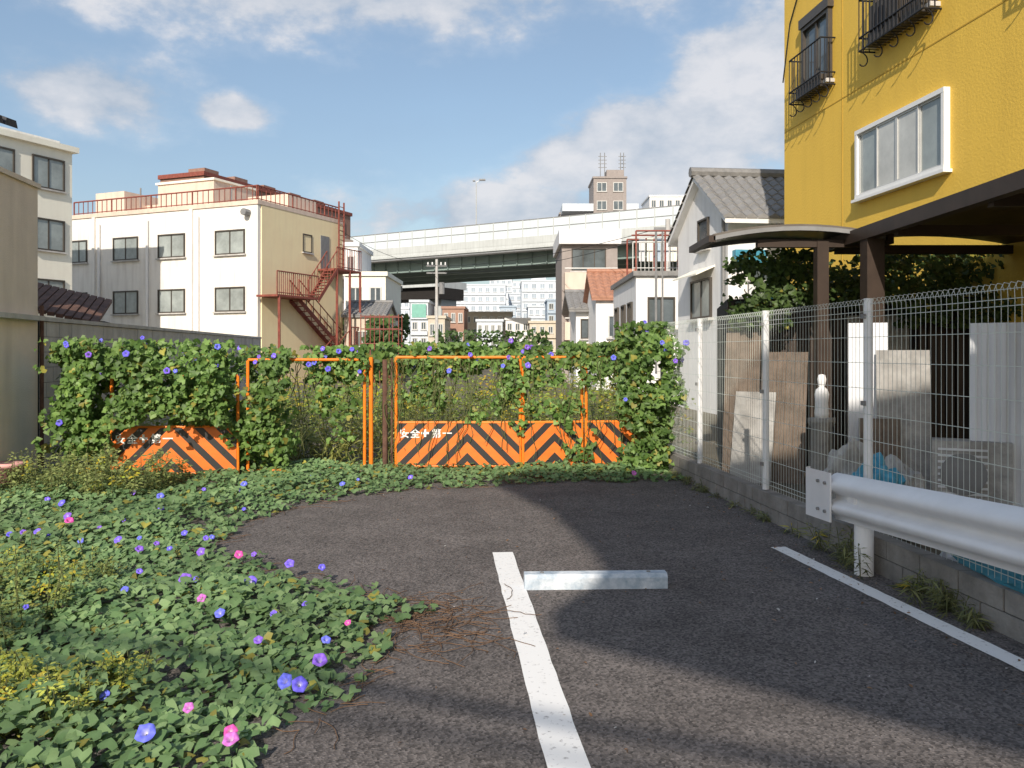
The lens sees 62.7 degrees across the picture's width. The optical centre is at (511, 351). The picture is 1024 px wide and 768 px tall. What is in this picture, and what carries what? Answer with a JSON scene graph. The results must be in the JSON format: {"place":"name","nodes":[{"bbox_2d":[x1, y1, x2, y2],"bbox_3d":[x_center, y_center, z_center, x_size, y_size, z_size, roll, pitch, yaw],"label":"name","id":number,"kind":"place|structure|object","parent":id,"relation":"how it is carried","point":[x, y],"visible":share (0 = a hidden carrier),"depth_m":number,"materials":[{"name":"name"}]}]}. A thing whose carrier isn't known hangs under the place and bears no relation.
{"place":"outdoors","nodes":[
{"label":"outdoors","id":0,"kind":"place"},
{"bbox_2d":[0,136,71,318],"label":"walls","id":1,"kind":"structure","parent":0,"point":[55,206],"depth_m":37.11,"materials":[{"name":"paint"}]},
{"bbox_2d":[0,146,64,287],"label":"window frames","id":2,"kind":"structure","parent":1,"relation":"attached to","point":[49,220],"depth_m":36.93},
{"bbox_2d":[0,148,62,287],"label":"window glass light","id":3,"kind":"object","parent":2,"relation":"in","point":[41,178],"visible":0.47,"depth_m":36.83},
{"bbox_2d":[0,128,78,153],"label":"cornice","id":4,"kind":"structure","parent":1,"relation":"on","point":[35,140],"depth_m":36.27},
{"bbox_2d":[96,180,315,213],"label":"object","id":5,"kind":"structure","parent":0,"point":[194,186],"depth_m":47.09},
{"bbox_2d":[158,171,351,216],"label":"parapet","id":6,"kind":"structure","parent":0,"point":[187,174],"depth_m":61.33,"materials":[{"name":"brown metal"}]},
{"bbox_2d":[160,176,349,332],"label":"walls","id":7,"kind":"structure","parent":0,"point":[332,214],"depth_m":73.92,"materials":[{"name":"paint"}]},
{"bbox_2d":[0,0,783,283],"label":"sky","id":8,"kind":"structure","parent":0,"point":[390,111],"materials":[{"name":"blue"}]},
{"bbox_2d":[410,302,434,352],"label":"walls","id":9,"kind":"structure","parent":0,"point":[430,309],"depth_m":95.00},
{"bbox_2d":[401,282,466,315],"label":"elevated ramp","id":10,"kind":"structure","parent":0,"point":[453,294],"depth_m":153.65,"materials":[{"name":"concrete"}]},
{"bbox_2d":[442,309,467,351],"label":"walls","id":11,"kind":"structure","parent":0,"point":[460,327],"depth_m":100.00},
{"bbox_2d":[456,284,506,310],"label":"distant apartment block","id":12,"kind":"structure","parent":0,"point":[484,297],"depth_m":189.98,"materials":[{"name":"white concrete"}]},
{"bbox_2d":[57,367,940,554],"bbox_3d":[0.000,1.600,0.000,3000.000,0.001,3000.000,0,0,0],"label":"ground","id":13,"kind":"structure","parent":0,"point":[692,413],"depth_m":17.57,"materials":[{"name":"plant"}]},
{"bbox_2d":[0,173,37,474],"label":"wall","id":14,"kind":"structure","parent":13,"relation":"on","point":[18,295],"depth_m":10.28,"materials":[{"name":"beige paint"}]},
{"bbox_2d":[38,282,111,322],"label":"roof","id":15,"kind":"structure","parent":13,"relation":"on","point":[58,302],"depth_m":13.67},
{"bbox_2d":[38,321,260,470],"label":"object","id":16,"kind":"object","parent":13,"relation":"on","point":[88,338],"visible":0.07,"depth_m":11.13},
{"bbox_2d":[45,317,261,338],"bbox_3d":[-7.012,-0.432,18.422,0.190,0.055,15.231,0,0,-6],"label":"coping","id":17,"kind":"object","parent":16,"relation":"on","point":[52,319],"visible":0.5,"depth_m":14.31,"materials":[{"name":"concrete"}]},
{"bbox_2d":[39,321,260,472],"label":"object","id":18,"kind":"structure","parent":13,"relation":"on","point":[53,331],"depth_m":12.72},
{"bbox_2d":[40,305,43,467],"bbox_3d":[-6.074,0.450,10.853,0.046,2.100,0.046,0,0,-29],"label":"drain pipe","id":19,"kind":"object","parent":18,"relation":"attached to","point":[42,374],"visible":0.77,"depth_m":10.83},
{"bbox_2d":[72,204,260,336],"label":"walls","id":20,"kind":"structure","parent":13,"relation":"on","point":[233,271],"depth_m":43.93,"materials":[{"name":"paint"}]},
{"bbox_2d":[92,209,192,330],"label":"pilasters","id":21,"kind":"object","parent":20,"relation":"attached to","point":[190,264],"visible":0.5,"depth_m":43.54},
{"bbox_2d":[97,216,198,330],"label":"downpipes","id":22,"kind":"object","parent":20,"relation":"attached to","point":[197,268],"visible":0.55,"depth_m":44.64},
{"bbox_2d":[72,229,311,313],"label":"window frames","id":23,"kind":"structure","parent":20,"relation":"attached to","point":[171,290],"depth_m":44.16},
{"bbox_2d":[72,230,242,312],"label":"window glass light","id":24,"kind":"object","parent":23,"relation":"in","point":[236,294],"visible":0.58,"depth_m":44.17,"materials":[{"name":"glass"}]},
{"bbox_2d":[72,252,313,315],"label":"window sills","id":25,"kind":"structure","parent":20,"relation":"attached to","point":[178,258],"depth_m":44.22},
{"bbox_2d":[72,199,342,224],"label":"parapet","id":26,"kind":"structure","parent":20,"relation":"on","point":[203,206],"depth_m":44.34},
{"bbox_2d":[73,185,337,218],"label":"roof railing","id":27,"kind":"object","parent":26,"relation":"on","point":[208,202],"visible":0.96,"depth_m":44.51,"materials":[{"name":"brown metal"}]},
{"bbox_2d":[261,205,342,381],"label":"cream side wall","id":28,"kind":"structure","parent":13,"relation":"on","point":[282,231],"depth_m":44.65,"materials":[{"name":"paint"}]},
{"bbox_2d":[256,247,360,381],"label":"fire escape","id":29,"kind":"object","parent":13,"relation":"on","point":[309,295],"visible":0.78,"depth_m":45.40,"materials":[{"name":"brown metal"}]},
{"bbox_2d":[344,246,370,309],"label":"walls","id":30,"kind":"structure","parent":13,"relation":"on","point":[365,261],"depth_m":62.36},
{"bbox_2d":[31,320,689,473],"bbox_3d":[-1.872,0.606,11.088,8.222,2.075,2.309,0,0,0],"label":"morning glory gate vine","id":31,"kind":"object","parent":13,"relation":"on","point":[83,421],"visible":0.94,"depth_m":10.87,"materials":[{"name":"green plant"}]},
{"bbox_2d":[344,317,395,375],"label":"walls","id":32,"kind":"structure","parent":13,"relation":"on","point":[355,321],"depth_m":48.00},
{"bbox_2d":[341,302,396,315],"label":"roof tiles","id":33,"kind":"object","parent":32,"relation":"on","point":[376,308],"visible":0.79,"depth_m":48.87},
{"bbox_2d":[346,276,400,348],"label":"walls","id":34,"kind":"structure","parent":13,"relation":"on","point":[391,289],"depth_m":58.00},
{"bbox_2d":[360,314,401,384],"bbox_3d":[-6.301,-0.100,40.601,1.847,3.400,1.247,0,0,0],"label":"steel scaffold","id":35,"kind":"object","parent":13,"relation":"on","point":[383,328],"visible":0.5,"depth_m":39.99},
{"bbox_2d":[369,357,392,468],"bbox_3d":[-1.744,0.835,11.147,0.319,1.530,0.083,0,0,-23],"label":"gate post","id":36,"kind":"object","parent":13,"relation":"on","point":[384,422],"visible":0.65,"depth_m":11.15,"materials":[{"name":"metal"}]},
{"bbox_2d":[92,370,695,467],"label":"weed field","id":37,"kind":"structure","parent":13,"relation":"on","point":[604,393],"depth_m":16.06,"materials":[{"name":"green plant"}]},
{"bbox_2d":[426,259,446,370],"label":"utility pole","id":38,"kind":"object","parent":13,"relation":"on","point":[441,286],"visible":0.78,"depth_m":57.92,"materials":[{"name":"concrete"}]},
{"bbox_2d":[343,313,552,382],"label":"distant trees","id":39,"kind":"object","parent":13,"relation":"on","point":[454,333],"visible":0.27,"depth_m":85.10,"materials":[{"name":"green plant"}]},
{"bbox_2d":[395,356,521,469],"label":"safety gate","id":40,"kind":"structure","parent":13,"relation":"on","point":[477,450],"depth_m":11.17,"materials":[{"name":"metal"}]},
{"bbox_2d":[475,319,503,348],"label":"distant house row","id":41,"kind":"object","parent":13,"relation":"on","point":[489,325],"visible":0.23,"depth_m":99.98,"materials":[{"name":"white concrete"}]},
{"bbox_2d":[350,205,679,290],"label":"elevated expressway","id":42,"kind":"structure","parent":13,"relation":"on","point":[465,247],"depth_m":99.86,"materials":[{"name":"concrete"}]},
{"bbox_2d":[522,356,582,466],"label":"safety gate","id":43,"kind":"structure","parent":13,"relation":"on","point":[546,437],"depth_m":11.22,"materials":[{"name":"metal"}]},
{"bbox_2d":[569,312,587,385],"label":"walls","id":44,"kind":"structure","parent":13,"relation":"on","point":[575,325],"depth_m":38.36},
{"bbox_2d":[562,294,588,313],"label":"roof deck","id":45,"kind":"structure","parent":44,"relation":"on","point":[566,309],"depth_m":40.04,"materials":[{"name":"grey tile"}]},
{"bbox_2d":[562,292,588,308],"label":"roof tiles","id":46,"kind":"object","parent":45,"relation":"on","point":[577,299],"visible":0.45,"depth_m":38.85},
{"bbox_2d":[589,178,625,212],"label":"walls","id":47,"kind":"structure","parent":13,"relation":"on","point":[609,196],"depth_m":135.00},
{"bbox_2d":[560,204,638,215],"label":"rooftop sign band","id":48,"kind":"object","parent":47,"relation":"attached to","point":[570,209],"visible":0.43,"depth_m":135.20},
{"bbox_2d":[597,183,622,208],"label":"window glass","id":49,"kind":"object","parent":47,"relation":"in","point":[602,187],"visible":0.22,"depth_m":134.98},
{"bbox_2d":[585,356,641,468],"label":"safety gate","id":50,"kind":"structure","parent":13,"relation":"on","point":[605,441],"depth_m":11.32,"materials":[{"name":"metal"}]},
{"bbox_2d":[613,276,677,403],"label":"walls","id":51,"kind":"structure","parent":13,"relation":"on","point":[637,291],"depth_m":26.00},
{"bbox_2d":[610,271,677,289],"bbox_3d":[4.720,-2.426,28.890,1.960,0.148,6.020,0,0,0],"label":"eave","id":52,"kind":"object","parent":51,"relation":"on","point":[628,277],"visible":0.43,"depth_m":25.88,"materials":[{"name":"grey concrete"}]},
{"bbox_2d":[626,230,669,274],"bbox_3d":[4.705,-3.139,27.000,1.789,1.279,2.058,0,0,0],"label":"balcony frame","id":53,"kind":"object","parent":52,"relation":"on","point":[636,234],"visible":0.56,"depth_m":26.97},
{"bbox_2d":[614,297,674,334],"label":"window frames","id":54,"kind":"structure","parent":51,"relation":"attached to","point":[629,312],"depth_m":26.75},
{"bbox_2d":[622,299,672,329],"bbox_3d":[4.418,-1.150,28.479,1.193,1.050,4.993,0,0,0],"label":"window glass","id":55,"kind":"object","parent":54,"relation":"in","point":[667,310],"visible":0.39,"depth_m":25.98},
{"bbox_2d":[722,332,807,483],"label":"leaning wooden panels","id":56,"kind":"object","parent":13,"relation":"on","point":[737,386],"visible":0.68,"depth_m":10.44,"materials":[{"name":"brown wood"}]},
{"bbox_2d":[689,224,893,416],"bbox_3d":[3.470,0.030,10.635,2.220,3.140,1.130,0,0,0],"label":"carport","id":57,"kind":"object","parent":13,"relation":"on","point":[814,236],"visible":0.82,"depth_m":10.23,"materials":[{"name":"brown metal"}]},
{"bbox_2d":[662,451,1023,643],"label":"concrete blocks","id":58,"kind":"structure","parent":13,"relation":"on","point":[977,586],"depth_m":5.91,"materials":[{"name":"concrete"}]},
{"bbox_2d":[657,281,1023,581],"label":"wire fence","id":59,"kind":"object","parent":58,"relation":"on","point":[866,316],"visible":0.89,"depth_m":6.31,"materials":[{"name":"metal"}]},
{"bbox_2d":[851,452,905,484],"bbox_3d":[2.976,1.095,6.905,0.425,0.531,0.640,0,0,0],"label":"blue tarp bundle","id":60,"kind":"object","parent":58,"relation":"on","point":[885,476],"visible":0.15,"depth_m":6.72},
{"bbox_2d":[953,554,1023,593],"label":"blue tarp bundle","id":61,"kind":"object","parent":58,"relation":"on","point":[1012,583],"visible":0.36,"depth_m":4.85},
{"bbox_2d":[823,437,873,499],"bbox_3d":[3.190,1.144,7.910,0.571,0.693,0.454,0,0,0],"label":"garbage bag","id":62,"kind":"object","parent":13,"relation":"on","point":[853,451],"visible":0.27,"depth_m":7.79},
{"bbox_2d":[849,323,931,489],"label":"leaning boards","id":63,"kind":"object","parent":13,"relation":"on","point":[908,410],"visible":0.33,"depth_m":8.89,"materials":[{"name":"white"}]},
{"bbox_2d":[784,0,1023,322],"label":"walls","id":64,"kind":"structure","parent":13,"relation":"on","point":[976,66],"depth_m":12.82,"materials":[{"name":"yellow paint"}]},
{"bbox_2d":[798,0,833,30],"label":"shutter box","id":65,"kind":"object","parent":64,"relation":"attached to","point":[813,13],"visible":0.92,"depth_m":15.91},
{"bbox_2d":[789,0,941,116],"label":"iron window cage","id":66,"kind":"object","parent":64,"relation":"attached to","point":[862,38],"visible":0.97,"depth_m":13.98,"materials":[{"name":"metal"}]},
{"bbox_2d":[801,0,936,84],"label":"window frames","id":67,"kind":"structure","parent":64,"relation":"attached to","point":[827,12],"depth_m":15.77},
{"bbox_2d":[806,2,911,79],"bbox_3d":[6.242,-5.685,12.356,0.043,1.260,8.380,0,0,-6],"label":"window glass","id":68,"kind":"object","parent":67,"relation":"in","point":[810,35],"visible":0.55,"depth_m":15.97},
{"bbox_2d":[870,0,908,42],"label":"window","id":69,"kind":"structure","parent":67,"relation":"on","point":[871,18],"depth_m":13.20,"materials":[{"name":"black metal"}]},
{"bbox_2d":[785,0,1006,265],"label":"floor groove","id":70,"kind":"object","parent":64,"relation":"attached to","point":[874,79],"visible":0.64,"depth_m":15.09},
{"bbox_2d":[851,168,951,203],"bbox_3d":[6.394,-2.594,10.326,0.140,0.048,8.480,0,0,-6],"label":"window sill","id":71,"kind":"structure","parent":64,"relation":"attached to","point":[928,176],"depth_m":12.97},
{"bbox_2d":[854,87,949,198],"bbox_3d":[6.424,-3.210,10.329,0.120,1.180,8.380,0,0,-6],"label":"white window surround","id":72,"kind":"object","parent":64,"relation":"attached to","point":[944,92],"visible":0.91,"depth_m":12.45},
{"bbox_2d":[859,94,940,193],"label":"sash frames","id":73,"kind":"structure","parent":72,"relation":"attached to","point":[918,107],"depth_m":13.24,"materials":[{"name":"metal"}]},
{"bbox_2d":[861,97,940,192],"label":"window panes","id":74,"kind":"object","parent":72,"relation":"attached to","point":[930,134],"visible":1,"depth_m":12.57,"materials":[{"name":"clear glass"}]},
{"bbox_2d":[885,454,924,488],"bbox_3d":[3.293,1.192,7.205,0.548,0.636,0.614,0,0,44],"label":"garbage bag","id":75,"kind":"object","parent":13,"relation":"on","point":[908,471],"visible":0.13,"depth_m":7.05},
{"bbox_2d":[826,169,1023,322],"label":"carport","id":76,"kind":"object","parent":13,"relation":"on","point":[991,211],"visible":0.71,"depth_m":9.16,"materials":[{"name":"brown metal"}]},
{"bbox_2d":[720,248,1021,331],"bbox_3d":[4.759,-0.825,11.249,3.798,1.144,1.400,0,0,0],"label":"climbing ivy","id":77,"kind":"object","parent":76,"relation":"attached to","point":[782,290],"visible":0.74,"depth_m":11.01,"materials":[{"name":"green plant"}]},
{"bbox_2d":[932,437,1012,504],"bbox_3d":[4.413,1.225,8.075,0.671,0.750,0.320,0,0,27],"label":"air conditioner unit","id":78,"kind":"object","parent":13,"relation":"on","point":[982,470],"visible":0.56,"depth_m":7.93,"materials":[{"name":"white"}]},
{"bbox_2d":[970,322,1023,506],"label":"corrugated white sheets","id":79,"kind":"object","parent":13,"relation":"on","point":[1012,383],"visible":0.58,"depth_m":7.98,"materials":[{"name":"metal"}]},
{"bbox_2d":[0,474,1023,767],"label":"parking lot","id":80,"kind":"structure","parent":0,"point":[678,674],"depth_m":4.50,"materials":[{"name":"asphalt"}]},
{"bbox_2d":[0,531,122,651],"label":"weed clump","id":81,"kind":"object","parent":80,"relation":"on","point":[59,594],"visible":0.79,"depth_m":5.16,"materials":[{"name":"green plant"}]},
{"bbox_2d":[0,647,163,745],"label":"yellow green bush","id":82,"kind":"object","parent":80,"relation":"on","point":[25,669],"visible":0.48,"depth_m":3.78,"materials":[{"name":"green plant"}]},
{"bbox_2d":[0,442,192,503],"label":"weed clump","id":83,"kind":"object","parent":80,"relation":"on","point":[108,472],"visible":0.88,"depth_m":9.22,"materials":[{"name":"green plant"}]},
{"bbox_2d":[110,374,239,477],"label":"safety gate","id":84,"kind":"structure","parent":80,"relation":"on","point":[204,447],"depth_m":10.51,"materials":[{"name":"metal"}]},
{"bbox_2d":[246,358,365,475],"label":"safety gate","id":85,"kind":"structure","parent":80,"relation":"on","point":[311,359],"depth_m":10.90,"materials":[{"name":"metal"}]},
{"bbox_2d":[0,457,685,767],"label":"morning glory ground vine","id":86,"kind":"object","parent":80,"relation":"on","point":[179,719],"visible":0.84,"depth_m":4.86,"materials":[{"name":"green plant"}]},
{"bbox_2d":[191,484,541,753],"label":"dry vine stems","id":87,"kind":"object","parent":80,"relation":"on","point":[432,626],"visible":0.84,"depth_m":4.84,"materials":[{"name":"plant"}]},
{"bbox_2d":[492,552,590,767],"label":"parking line","id":88,"kind":"object","parent":80,"relation":"on","point":[560,741],"visible":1,"depth_m":4.06,"materials":[{"name":"white paint"}]},
{"bbox_2d":[524,570,667,589],"bbox_3d":[0.565,1.541,5.700,0.966,0.106,0.120,0,0,-2],"label":"wheel stop","id":89,"kind":"object","parent":80,"relation":"on","point":[587,580],"visible":1,"depth_m":5.65,"materials":[{"name":"white concrete"}]},
{"bbox_2d":[177,488,1023,751],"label":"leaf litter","id":90,"kind":"object","parent":80,"relation":"on","point":[911,685],"visible":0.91,"depth_m":5.19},
{"bbox_2d":[661,468,996,633],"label":"wall base weeds","id":91,"kind":"object","parent":80,"relation":"on","point":[941,597],"depth_m":5.50,"materials":[{"name":"green plant"}]},
{"bbox_2d":[771,547,1023,670],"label":"parking line","id":92,"kind":"object","parent":80,"relation":"on","point":[970,639],"visible":1,"depth_m":5.10,"materials":[{"name":"white paint"}]},
{"bbox_2d":[806,466,1023,576],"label":"guardrail","id":93,"kind":"object","parent":80,"relation":"on","point":[991,533],"visible":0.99,"depth_m":5.14,"materials":[{"name":"metal"}]},
{"bbox_2d":[520,278,555,317],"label":"distant office block","id":94,"kind":"structure","parent":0,"point":[537,291],"depth_m":169.98,"materials":[{"name":"white concrete"}]},
{"bbox_2d":[556,245,616,382],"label":"walls","id":95,"kind":"structure","parent":0,"point":[611,260],"depth_m":43.00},
{"bbox_2d":[564,272,586,339],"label":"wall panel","id":96,"kind":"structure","parent":95,"relation":"attached to","point":[574,280],"depth_m":42.10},
{"bbox_2d":[553,229,620,257],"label":"roof box","id":97,"kind":"object","parent":95,"relation":"on","point":[580,236],"visible":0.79,"depth_m":42.65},
{"bbox_2d":[573,249,604,269],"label":"window glass","id":98,"kind":"object","parent":95,"relation":"in","point":[584,261],"visible":0.36,"depth_m":42.98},
{"bbox_2d":[587,300,612,390],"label":"walls","id":99,"kind":"structure","parent":0,"point":[600,311],"depth_m":34.50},
{"bbox_2d":[583,274,615,302],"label":"roof deck","id":100,"kind":"structure","parent":99,"relation":"on","point":[586,293],"depth_m":36.97,"materials":[{"name":"orange tile"}]},
{"bbox_2d":[583,272,628,297],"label":"roof tiles","id":101,"kind":"object","parent":100,"relation":"on","point":[606,281],"visible":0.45,"depth_m":35.52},
{"bbox_2d":[641,195,683,207],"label":"distant white tower","id":102,"kind":"structure","parent":0,"point":[649,201],"depth_m":150.00,"materials":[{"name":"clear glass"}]},
{"bbox_2d":[678,216,780,414],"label":"walls","id":103,"kind":"structure","parent":0,"point":[688,262],"depth_m":22.41,"materials":[{"name":"paint"}]},
{"bbox_2d":[680,188,719,233],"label":"gable walls","id":104,"kind":"structure","parent":103,"relation":"on","point":[701,207],"depth_m":22.89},
{"bbox_2d":[666,175,783,242],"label":"roof tiles","id":105,"kind":"object","parent":103,"relation":"on","point":[722,200],"visible":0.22,"depth_m":21.58,"materials":[{"name":"tile"}]},
{"bbox_2d":[688,167,783,178],"bbox_3d":[8.582,-4.850,23.083,7.600,0.280,0.280,0,0,-6],"label":"ridge cap","id":106,"kind":"object","parent":105,"relation":"on","point":[734,172],"visible":0.35,"depth_m":22.70,"materials":[{"name":"grey tile"}]},
{"bbox_2d":[668,177,783,246],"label":"roof deck","id":107,"kind":"structure","parent":103,"relation":"on","point":[684,211],"depth_m":22.89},
{"bbox_2d":[690,217,780,318],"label":"window frames","id":108,"kind":"structure","parent":103,"relation":"attached to","point":[707,219],"depth_m":22.32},
{"bbox_2d":[692,280,708,317],"bbox_3d":[5.114,-1.425,22.613,0.039,1.000,1.550,0,0,-6],"label":"window glass light","id":109,"kind":"object","parent":108,"relation":"in","point":[696,299],"visible":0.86,"depth_m":22.75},
{"bbox_2d":[808,417,835,470],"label":"stone plinth","id":110,"kind":"structure","parent":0,"point":[817,446],"depth_m":8.89,"materials":[{"name":"concrete"}]},
{"bbox_2d":[814,374,828,417],"bbox_3d":[3.300,0.468,8.950,0.150,0.465,0.150,0,0,0],"label":"garden statue","id":111,"kind":"object","parent":110,"relation":"on","point":[819,399],"visible":0.92,"depth_m":8.90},
{"bbox_2d":[717,296,971,466],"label":"garden shed","id":112,"kind":"structure","parent":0,"point":[803,330],"depth_m":11.60,"materials":[{"name":"metal"}]},
{"bbox_2d":[846,315,908,443],"bbox_3d":[5.015,0.525,11.526,0.800,2.050,0.060,0,0,11],"label":"door","id":113,"kind":"structure","parent":112,"relation":"in","point":[888,319],"depth_m":11.47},
{"bbox_2d":[796,0,930,100],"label":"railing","id":114,"kind":"object","parent":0,"point":[903,16],"visible":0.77,"depth_m":13.32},
{"bbox_3d":[6.468,-3.210,10.334,0.030,1.040,8.240,0,0,-6],"label":"window back","id":115,"kind":"object","parent":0,"visible":0},
{"bbox_2d":[878,108,916,185],"bbox_3d":[6.409,-3.210,10.317,0.012,0.980,7.030,0,0,-6],"label":"window panes light","id":116,"kind":"object","parent":115,"relation":"attached to","point":[907,144],"visible":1,"depth_m":13.19,"materials":[{"name":"grey glass"}]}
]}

